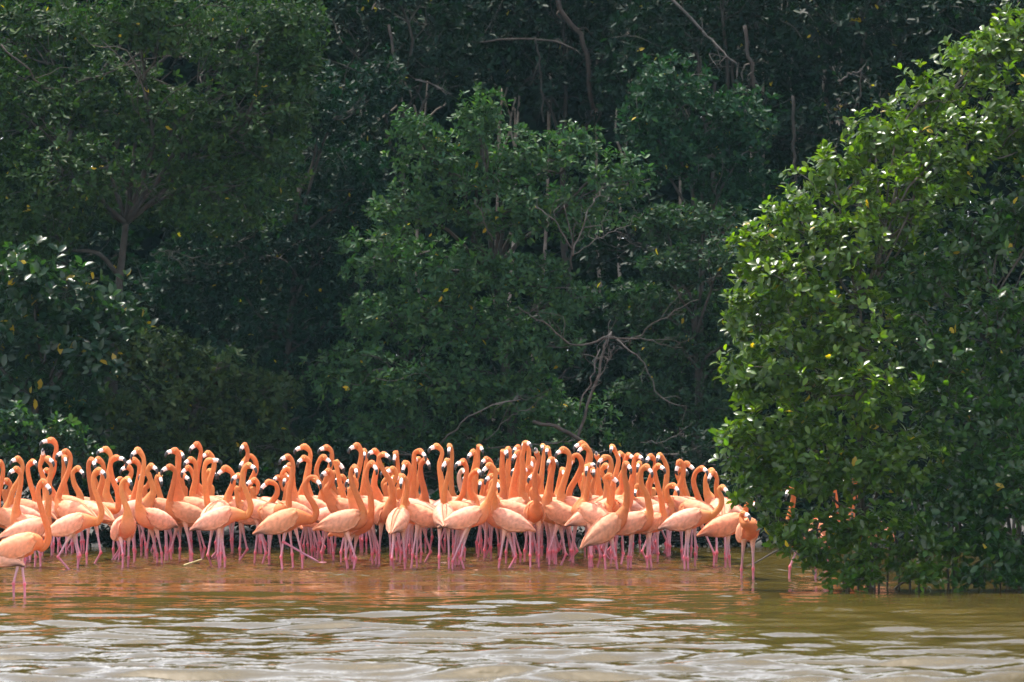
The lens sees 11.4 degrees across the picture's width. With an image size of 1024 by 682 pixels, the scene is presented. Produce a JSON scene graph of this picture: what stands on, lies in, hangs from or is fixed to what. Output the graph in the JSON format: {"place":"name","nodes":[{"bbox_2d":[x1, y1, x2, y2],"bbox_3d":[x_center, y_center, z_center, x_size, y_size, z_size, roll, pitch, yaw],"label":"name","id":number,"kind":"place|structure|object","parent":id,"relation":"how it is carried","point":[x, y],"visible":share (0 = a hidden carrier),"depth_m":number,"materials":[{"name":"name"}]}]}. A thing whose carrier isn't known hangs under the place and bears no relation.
{"place":"outdoors","nodes":[
{"label":"outdoors","id":0,"kind":"place"},
{"bbox_2d":[0,541,1023,681],"bbox_3d":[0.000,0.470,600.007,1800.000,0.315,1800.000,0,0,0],"label":"lagoon water","id":1,"kind":"structure","parent":0,"point":[246,618],"depth_m":50.70,"materials":[{"name":"brown liquid"}]},
{"bbox_2d":[0,459,23,528],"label":"flamingo","id":2,"kind":"object","parent":1,"relation":"on","point":[5,514],"visible":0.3,"depth_m":63.14},
{"bbox_2d":[3,456,40,560],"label":"flamingo","id":3,"kind":"object","parent":1,"relation":"on","point":[8,503],"visible":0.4,"depth_m":63.52},
{"bbox_2d":[7,466,41,566],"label":"flamingo","id":4,"kind":"object","parent":1,"relation":"on","point":[16,515],"visible":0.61,"depth_m":62.05},
{"bbox_2d":[0,478,51,596],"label":"flamingo","id":5,"kind":"object","parent":1,"relation":"on","point":[21,546],"visible":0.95,"depth_m":55.25},
{"bbox_2d":[0,455,54,567],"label":"flamingo","id":6,"kind":"object","parent":1,"relation":"on","point":[34,525],"visible":0.66,"depth_m":61.74},
{"bbox_2d":[2,478,55,559],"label":"flamingo","id":7,"kind":"object","parent":1,"relation":"on","point":[25,502],"visible":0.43,"depth_m":63.87},
{"bbox_2d":[39,437,82,552],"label":"flamingo","id":8,"kind":"object","parent":1,"relation":"on","point":[52,440],"visible":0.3,"depth_m":65.67},
{"bbox_2d":[42,467,106,568],"bbox_3d":[-5.251,2.281,61.510,0.780,1.538,0.263,0,0,0],"label":"flamingo","id":9,"kind":"object","parent":1,"relation":"on","point":[71,525],"visible":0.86,"depth_m":61.45},
{"bbox_2d":[54,448,96,562],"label":"flamingo","id":10,"kind":"object","parent":1,"relation":"on","point":[62,507],"visible":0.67,"depth_m":62.47},
{"bbox_2d":[81,454,126,563],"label":"flamingo","id":11,"kind":"object","parent":1,"relation":"on","point":[110,511],"visible":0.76,"depth_m":63.06},
{"bbox_2d":[86,457,138,559],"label":"flamingo","id":12,"kind":"object","parent":1,"relation":"on","point":[90,460],"visible":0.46,"depth_m":63.93},
{"bbox_2d":[96,446,136,554],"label":"flamingo","id":13,"kind":"object","parent":1,"relation":"on","point":[107,496],"visible":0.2,"depth_m":65.30},
{"bbox_2d":[110,476,136,567],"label":"flamingo","id":14,"kind":"object","parent":1,"relation":"on","point":[123,527],"visible":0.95,"depth_m":61.85},
{"bbox_2d":[103,463,158,561],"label":"flamingo","id":15,"kind":"object","parent":1,"relation":"on","point":[148,499],"visible":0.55,"depth_m":63.42},
{"bbox_2d":[130,447,177,562],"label":"flamingo","id":16,"kind":"object","parent":1,"relation":"on","point":[152,520],"visible":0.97,"depth_m":62.65},
{"bbox_2d":[138,472,179,559],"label":"flamingo","id":17,"kind":"object","parent":1,"relation":"on","point":[159,503],"visible":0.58,"depth_m":63.72},
{"bbox_2d":[154,472,192,559],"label":"flamingo","id":18,"kind":"object","parent":1,"relation":"on","point":[158,478],"visible":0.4,"depth_m":64.09},
{"bbox_2d":[160,464,202,561],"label":"flamingo","id":19,"kind":"object","parent":1,"relation":"on","point":[185,513],"visible":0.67,"depth_m":63.18},
{"bbox_2d":[164,447,211,557],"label":"flamingo","id":20,"kind":"object","parent":1,"relation":"on","point":[179,495],"visible":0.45,"depth_m":64.22},
{"bbox_2d":[183,456,224,557],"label":"flamingo","id":21,"kind":"object","parent":1,"relation":"on","point":[193,487],"visible":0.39,"depth_m":64.48},
{"bbox_2d":[201,457,229,565],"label":"flamingo","id":22,"kind":"object","parent":1,"relation":"on","point":[208,505],"visible":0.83,"depth_m":62.51},
{"bbox_2d":[189,462,256,567],"bbox_3d":[-3.485,2.256,61.870,0.828,1.586,0.269,0,0,0],"label":"flamingo","id":23,"kind":"object","parent":1,"relation":"on","point":[219,519],"visible":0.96,"depth_m":61.80},
{"bbox_2d":[216,465,261,559],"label":"flamingo","id":24,"kind":"object","parent":1,"relation":"on","point":[228,498],"visible":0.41,"depth_m":63.94},
{"bbox_2d":[229,454,258,550],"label":"flamingo","id":25,"kind":"object","parent":1,"relation":"in","point":[255,462],"visible":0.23,"depth_m":66.58},
{"bbox_2d":[230,472,266,563],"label":"flamingo","id":26,"kind":"object","parent":1,"relation":"on","point":[243,505],"visible":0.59,"depth_m":62.96},
{"bbox_2d":[257,479,302,564],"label":"flamingo","id":27,"kind":"object","parent":1,"relation":"on","point":[264,510],"visible":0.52,"depth_m":62.52},
{"bbox_2d":[252,475,326,568],"bbox_3d":[-2.672,2.328,61.510,0.896,1.444,0.288,0,0,0],"label":"flamingo","id":28,"kind":"object","parent":1,"relation":"on","point":[283,522],"visible":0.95,"depth_m":61.44},
{"bbox_2d":[273,454,319,567],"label":"flamingo","id":29,"kind":"object","parent":1,"relation":"on","point":[286,504],"visible":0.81,"depth_m":61.82},
{"bbox_2d":[280,466,326,558],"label":"flamingo","id":30,"kind":"object","parent":1,"relation":"on","point":[298,498],"visible":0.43,"depth_m":64.28},
{"bbox_2d":[296,455,325,557],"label":"flamingo","id":31,"kind":"object","parent":1,"relation":"on","point":[305,458],"visible":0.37,"depth_m":64.52},
{"bbox_2d":[302,454,331,555],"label":"flamingo","id":32,"kind":"object","parent":1,"relation":"on","point":[321,457],"visible":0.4,"depth_m":64.84},
{"bbox_2d":[302,459,346,560],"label":"flamingo","id":33,"kind":"object","parent":1,"relation":"on","point":[325,511],"visible":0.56,"depth_m":63.50},
{"bbox_2d":[320,468,352,561],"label":"flamingo","id":34,"kind":"object","parent":1,"relation":"on","point":[334,503],"visible":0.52,"depth_m":63.08},
{"bbox_2d":[312,464,367,568],"bbox_3d":[-2.071,2.264,61.690,0.670,1.571,0.289,0,0,0],"label":"flamingo","id":35,"kind":"object","parent":1,"relation":"on","point":[346,522],"visible":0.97,"depth_m":61.62},
{"bbox_2d":[328,460,377,567],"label":"flamingo","id":36,"kind":"object","parent":1,"relation":"on","point":[355,534],"visible":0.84,"depth_m":61.95},
{"bbox_2d":[345,476,381,563],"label":"flamingo","id":37,"kind":"object","parent":1,"relation":"on","point":[352,503],"visible":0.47,"depth_m":62.55},
{"bbox_2d":[347,442,380,560],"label":"flamingo","id":38,"kind":"object","parent":1,"relation":"on","point":[357,446],"visible":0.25,"depth_m":63.77},
{"bbox_2d":[367,448,402,561],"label":"flamingo","id":39,"kind":"object","parent":1,"relation":"on","point":[378,495],"visible":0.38,"depth_m":63.48},
{"bbox_2d":[374,451,396,565],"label":"flamingo","id":40,"kind":"object","parent":1,"relation":"on","point":[384,510],"visible":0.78,"depth_m":62.31},
{"bbox_2d":[386,473,409,568],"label":"flamingo","id":41,"kind":"object","parent":1,"relation":"on","point":[398,519],"visible":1,"depth_m":61.44},
{"bbox_2d":[391,448,426,557],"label":"flamingo","id":42,"kind":"object","parent":1,"relation":"on","point":[412,492],"visible":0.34,"depth_m":64.57},
{"bbox_2d":[386,466,433,562],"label":"flamingo","id":43,"kind":"object","parent":1,"relation":"on","point":[393,470],"visible":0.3,"depth_m":63.05},
{"bbox_2d":[398,457,430,555],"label":"flamingo","id":44,"kind":"object","parent":1,"relation":"on","point":[424,495],"visible":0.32,"depth_m":65.03},
{"bbox_2d":[399,460,435,567],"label":"flamingo","id":45,"kind":"object","parent":1,"relation":"on","point":[421,515],"visible":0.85,"depth_m":61.98},
{"bbox_2d":[432,458,453,568],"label":"flamingo","id":46,"kind":"object","parent":1,"relation":"on","point":[443,510],"visible":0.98,"depth_m":61.74},
{"bbox_2d":[427,443,466,560],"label":"flamingo","id":47,"kind":"object","parent":1,"relation":"on","point":[438,447],"visible":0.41,"depth_m":63.49},
{"bbox_2d":[447,443,462,552],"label":"flamingo","id":48,"kind":"object","parent":1,"relation":"on","point":[450,451],"visible":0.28,"depth_m":64.99},
{"bbox_2d":[448,460,473,564],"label":"flamingo","id":49,"kind":"object","parent":1,"relation":"on","point":[457,503],"visible":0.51,"depth_m":62.34},
{"bbox_2d":[437,462,497,568],"bbox_3d":[-0.534,2.252,61.510,0.730,1.598,0.272,0,0,0],"label":"flamingo","id":50,"kind":"object","parent":1,"relation":"on","point":[466,519],"visible":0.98,"depth_m":61.44},
{"bbox_2d":[456,468,481,564],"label":"flamingo","id":51,"kind":"object","parent":1,"relation":"on","point":[474,500],"visible":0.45,"depth_m":62.60},
{"bbox_2d":[479,449,508,558],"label":"flamingo","id":52,"kind":"object","parent":1,"relation":"on","point":[502,495],"visible":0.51,"depth_m":64.08},
{"bbox_2d":[484,473,525,562],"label":"flamingo","id":53,"kind":"object","parent":1,"relation":"on","point":[517,506],"visible":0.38,"depth_m":62.93},
{"bbox_2d":[486,440,531,562],"bbox_3d":[-0.068,2.134,63.086,0.641,1.820,0.286,0,0,-13],"label":"flamingo","id":54,"kind":"object","parent":1,"relation":"on","point":[523,498],"visible":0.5,"depth_m":63.14},
{"bbox_2d":[487,479,535,567],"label":"flamingo","id":55,"kind":"object","parent":1,"relation":"on","point":[506,521],"visible":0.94,"depth_m":61.62},
{"bbox_2d":[508,449,537,561],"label":"flamingo","id":56,"kind":"object","parent":1,"relation":"on","point":[513,491],"visible":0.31,"depth_m":63.33},
{"bbox_2d":[523,447,544,566],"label":"flamingo","id":57,"kind":"object","parent":1,"relation":"on","point":[534,511],"visible":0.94,"depth_m":61.80},
{"bbox_2d":[527,472,565,563],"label":"flamingo","id":58,"kind":"object","parent":1,"relation":"on","point":[551,528],"visible":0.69,"depth_m":62.67},
{"bbox_2d":[540,456,571,564],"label":"flamingo","id":59,"kind":"object","parent":1,"relation":"on","point":[558,514],"visible":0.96,"depth_m":62.49},
{"bbox_2d":[548,453,584,559],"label":"flamingo","id":60,"kind":"object","parent":1,"relation":"on","point":[573,482],"visible":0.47,"depth_m":63.51},
{"bbox_2d":[554,446,588,561],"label":"flamingo","id":61,"kind":"object","parent":1,"relation":"on","point":[566,499],"visible":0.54,"depth_m":63.08},
{"bbox_2d":[575,464,608,566],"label":"flamingo","id":62,"kind":"object","parent":1,"relation":"on","point":[590,513],"visible":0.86,"depth_m":62.03},
{"bbox_2d":[564,473,619,566],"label":"flamingo","id":63,"kind":"object","parent":1,"relation":"on","point":[576,519],"visible":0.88,"depth_m":62.15},
{"bbox_2d":[580,461,631,568],"bbox_3d":[1.117,2.245,61.501,0.637,1.612,0.291,0,0,-13],"label":"flamingo","id":64,"kind":"object","parent":1,"relation":"on","point":[606,528],"visible":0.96,"depth_m":61.44},
{"bbox_2d":[609,444,629,563],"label":"flamingo","id":65,"kind":"object","parent":1,"relation":"on","point":[617,503],"visible":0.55,"depth_m":62.54},
{"bbox_2d":[597,454,642,558],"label":"flamingo","id":66,"kind":"object","parent":1,"relation":"on","point":[636,506],"visible":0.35,"depth_m":64.16},
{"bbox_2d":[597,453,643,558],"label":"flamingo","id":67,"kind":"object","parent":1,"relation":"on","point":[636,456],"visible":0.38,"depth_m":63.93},
{"bbox_2d":[616,463,653,567],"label":"flamingo","id":68,"kind":"object","parent":1,"relation":"on","point":[639,522],"visible":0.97,"depth_m":61.67},
{"bbox_2d":[637,463,667,567],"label":"flamingo","id":69,"kind":"object","parent":1,"relation":"on","point":[660,517],"visible":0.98,"depth_m":61.84},
{"bbox_2d":[639,482,679,561],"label":"flamingo","id":70,"kind":"object","parent":1,"relation":"on","point":[670,505],"visible":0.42,"depth_m":63.35},
{"bbox_2d":[656,452,687,559],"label":"flamingo","id":71,"kind":"object","parent":1,"relation":"on","point":[678,500],"visible":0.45,"depth_m":63.71},
{"bbox_2d":[673,459,697,556],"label":"flamingo","id":72,"kind":"object","parent":1,"relation":"on","point":[682,465],"visible":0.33,"depth_m":64.69},
{"bbox_2d":[657,484,727,568],"bbox_3d":[2.175,2.384,61.511,0.858,1.333,0.268,0,0,0],"label":"flamingo","id":73,"kind":"object","parent":1,"relation":"on","point":[686,520],"visible":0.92,"depth_m":61.44},
{"bbox_2d":[679,465,720,565],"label":"flamingo","id":74,"kind":"object","parent":1,"relation":"on","point":[698,502],"visible":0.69,"depth_m":62.41},
{"bbox_2d":[707,470,731,562],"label":"flamingo","id":75,"kind":"object","parent":1,"relation":"on","point":[724,510],"visible":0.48,"depth_m":63.14},
{"bbox_2d":[703,467,742,557],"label":"flamingo","id":76,"kind":"object","parent":1,"relation":"on","point":[709,496],"visible":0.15,"depth_m":64.32},
{"bbox_2d":[696,502,756,567],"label":"flamingo","id":77,"kind":"object","parent":1,"relation":"on","point":[724,525],"visible":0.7,"depth_m":61.90},
{"bbox_2d":[735,511,759,578],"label":"flamingo","id":78,"kind":"object","parent":1,"relation":"on","point":[746,529],"visible":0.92,"depth_m":59.21},
{"bbox_2d":[707,0,1023,591],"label":"mangrove bush","id":79,"kind":"object","parent":1,"relation":"in","point":[763,385],"visible":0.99,"depth_m":57.09,"materials":[{"name":"green plant"}]},
{"bbox_2d":[845,57,1023,591],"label":"mangrove bush","id":80,"kind":"object","parent":1,"relation":"in","point":[931,358],"visible":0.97,"depth_m":57.06,"materials":[{"name":"green plant"}]},
{"bbox_2d":[1,350,1023,545],"bbox_3d":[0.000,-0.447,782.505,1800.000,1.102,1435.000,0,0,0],"label":"mud bank","id":81,"kind":"structure","parent":0,"point":[226,528],"depth_m":69.76,"materials":[{"name":"brown soil"}]},
{"bbox_2d":[0,400,119,488],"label":"mangrove shrub","id":82,"kind":"object","parent":81,"relation":"on","point":[9,422],"visible":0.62,"depth_m":67.85,"materials":[{"name":"green plant"}]},
{"bbox_2d":[0,234,163,490],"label":"mangrove shrub","id":83,"kind":"object","parent":81,"relation":"on","point":[70,355],"visible":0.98,"depth_m":68.94,"materials":[{"name":"green plant"}]},
{"bbox_2d":[0,454,185,545],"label":"shrub","id":84,"kind":"object","parent":81,"relation":"on","point":[81,487],"visible":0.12,"depth_m":67.78,"materials":[{"name":"green plant"}]},
{"bbox_2d":[0,282,220,496],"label":"understory shrub","id":85,"kind":"object","parent":81,"relation":"on","point":[184,326],"visible":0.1,"depth_m":74.09,"materials":[{"name":"green plant"}]},
{"bbox_2d":[0,0,333,501],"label":"mangrove tree","id":86,"kind":"object","parent":81,"relation":"on","point":[136,197],"visible":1,"depth_m":70.28,"materials":[{"name":"green plant"}]},
{"bbox_2d":[0,0,369,494],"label":"mangrove tree","id":87,"kind":"object","parent":81,"relation":"on","point":[132,244],"visible":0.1,"depth_m":75.85,"materials":[{"name":"green plant"}]},
{"bbox_2d":[83,321,314,534],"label":"mangrove shrub","id":88,"kind":"object","parent":81,"relation":"on","point":[229,419],"visible":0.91,"depth_m":68.91,"materials":[{"name":"green plant"}]},
{"bbox_2d":[56,461,359,546],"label":"shrub","id":89,"kind":"object","parent":81,"relation":"on","point":[223,488],"visible":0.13,"depth_m":67.69,"materials":[{"name":"green plant"}]},
{"bbox_2d":[131,42,411,491],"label":"mangrove tree","id":90,"kind":"object","parent":81,"relation":"on","point":[265,250],"visible":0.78,"depth_m":72.37,"materials":[{"name":"green plant"}]},
{"bbox_2d":[125,276,457,495],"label":"understory shrub","id":91,"kind":"object","parent":81,"relation":"on","point":[198,333],"visible":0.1,"depth_m":74.17,"materials":[{"name":"green plant"}]},
{"bbox_2d":[246,101,459,475],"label":"mangrove tree","id":92,"kind":"object","parent":81,"relation":"on","point":[380,146],"visible":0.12,"depth_m":75.70,"materials":[{"name":"green plant"}]},
{"bbox_2d":[225,458,556,546],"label":"shrub","id":93,"kind":"object","parent":81,"relation":"on","point":[385,535],"visible":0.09,"depth_m":67.65,"materials":[{"name":"green plant"}]},
{"bbox_2d":[283,0,522,456],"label":"mangrove tree","id":94,"kind":"object","parent":81,"relation":"on","point":[450,49],"visible":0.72,"depth_m":76.56,"materials":[{"name":"green plant"}]},
{"bbox_2d":[367,0,486,490],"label":"slim mangrove","id":95,"kind":"object","parent":81,"relation":"on","point":[435,110],"visible":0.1,"depth_m":79.19,"materials":[{"name":"green plant"}]},
{"bbox_2d":[295,82,698,486],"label":"mangrove tree","id":96,"kind":"object","parent":81,"relation":"on","point":[496,262],"visible":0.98,"depth_m":69.60,"materials":[{"name":"green plant"}]},
{"bbox_2d":[340,287,661,496],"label":"understory shrub","id":97,"kind":"object","parent":81,"relation":"on","point":[581,373],"visible":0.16,"depth_m":73.92,"materials":[{"name":"green plant"}]},
{"bbox_2d":[0,0,1023,482],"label":"forest foliage","id":98,"kind":"object","parent":81,"relation":"on","point":[188,72],"visible":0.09,"depth_m":82.68,"materials":[{"name":"green plant"}]},
{"bbox_2d":[480,9,545,443],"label":"slim mangrove","id":99,"kind":"object","parent":81,"relation":"on","point":[529,54],"visible":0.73,"depth_m":77.36,"materials":[{"name":"green plant"}]},
{"bbox_2d":[484,0,552,459],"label":"slim mangrove","id":100,"kind":"object","parent":81,"relation":"on","point":[502,101],"visible":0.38,"depth_m":78.13,"materials":[{"name":"green plant"}]},
{"bbox_2d":[308,416,767,532],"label":"mangrove shrub","id":101,"kind":"object","parent":81,"relation":"on","point":[697,460],"visible":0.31,"depth_m":68.87,"materials":[{"name":"green plant"}]},
{"bbox_2d":[531,2,596,451],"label":"slim mangrove","id":102,"kind":"object","parent":81,"relation":"on","point":[558,32],"visible":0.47,"depth_m":78.28,"materials":[{"name":"green plant"}]},
{"bbox_2d":[456,0,682,496],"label":"mangrove tree","id":103,"kind":"object","parent":81,"relation":"on","point":[592,118],"visible":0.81,"depth_m":77.30,"materials":[{"name":"green plant"}]},
{"bbox_2d":[418,470,731,546],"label":"shrub","id":104,"kind":"object","parent":81,"relation":"on","point":[701,540],"visible":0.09,"depth_m":67.76,"materials":[{"name":"green plant"}]},
{"bbox_2d":[544,275,851,496],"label":"understory shrub","id":105,"kind":"object","parent":81,"relation":"on","point":[598,327],"visible":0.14,"depth_m":73.91,"materials":[{"name":"green plant"}]},
{"bbox_2d":[664,2,732,439],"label":"slim mangrove","id":106,"kind":"object","parent":81,"relation":"on","point":[704,53],"visible":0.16,"depth_m":78.93,"materials":[{"name":"green plant"}]},
{"bbox_2d":[613,49,798,485],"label":"mangrove tree","id":107,"kind":"object","parent":81,"relation":"on","point":[686,148],"visible":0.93,"depth_m":72.98,"materials":[{"name":"green plant"}]},
{"bbox_2d":[598,197,816,489],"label":"mangrove tree","id":108,"kind":"object","parent":81,"relation":"on","point":[703,418],"visible":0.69,"depth_m":70.90,"materials":[{"name":"green plant"}]},
{"bbox_2d":[589,0,836,392],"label":"mangrove tree","id":109,"kind":"object","parent":81,"relation":"on","point":[696,11],"visible":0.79,"depth_m":76.06,"materials":[{"name":"green plant"}]},
{"bbox_2d":[608,462,904,546],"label":"shrub","id":110,"kind":"object","parent":81,"relation":"on","point":[753,514],"visible":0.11,"depth_m":67.73,"materials":[{"name":"green plant"}]},
{"bbox_2d":[552,168,1023,504],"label":"mangrove tree","id":111,"kind":"object","parent":81,"relation":"on","point":[625,249],"visible":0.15,"depth_m":74.45,"materials":[{"name":"green plant"}]},
{"bbox_2d":[763,0,843,484],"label":"slim mangrove","id":112,"kind":"object","parent":81,"relation":"on","point":[787,9],"visible":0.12,"depth_m":77.39,"materials":[{"name":"green plant"}]},
{"bbox_2d":[732,0,980,498],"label":"mangrove tree","id":113,"kind":"object","parent":81,"relation":"on","point":[831,56],"visible":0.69,"depth_m":75.26,"materials":[{"name":"green plant"}]},
{"bbox_2d":[760,458,1023,545],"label":"shrub","id":114,"kind":"object","parent":81,"relation":"on","point":[805,503],"visible":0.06,"depth_m":67.63,"materials":[{"name":"green plant"}]},
{"bbox_2d":[883,0,1023,475],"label":"mangrove tree","id":115,"kind":"object","parent":81,"relation":"on","point":[975,19],"visible":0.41,"depth_m":74.88,"materials":[{"name":"green plant"}]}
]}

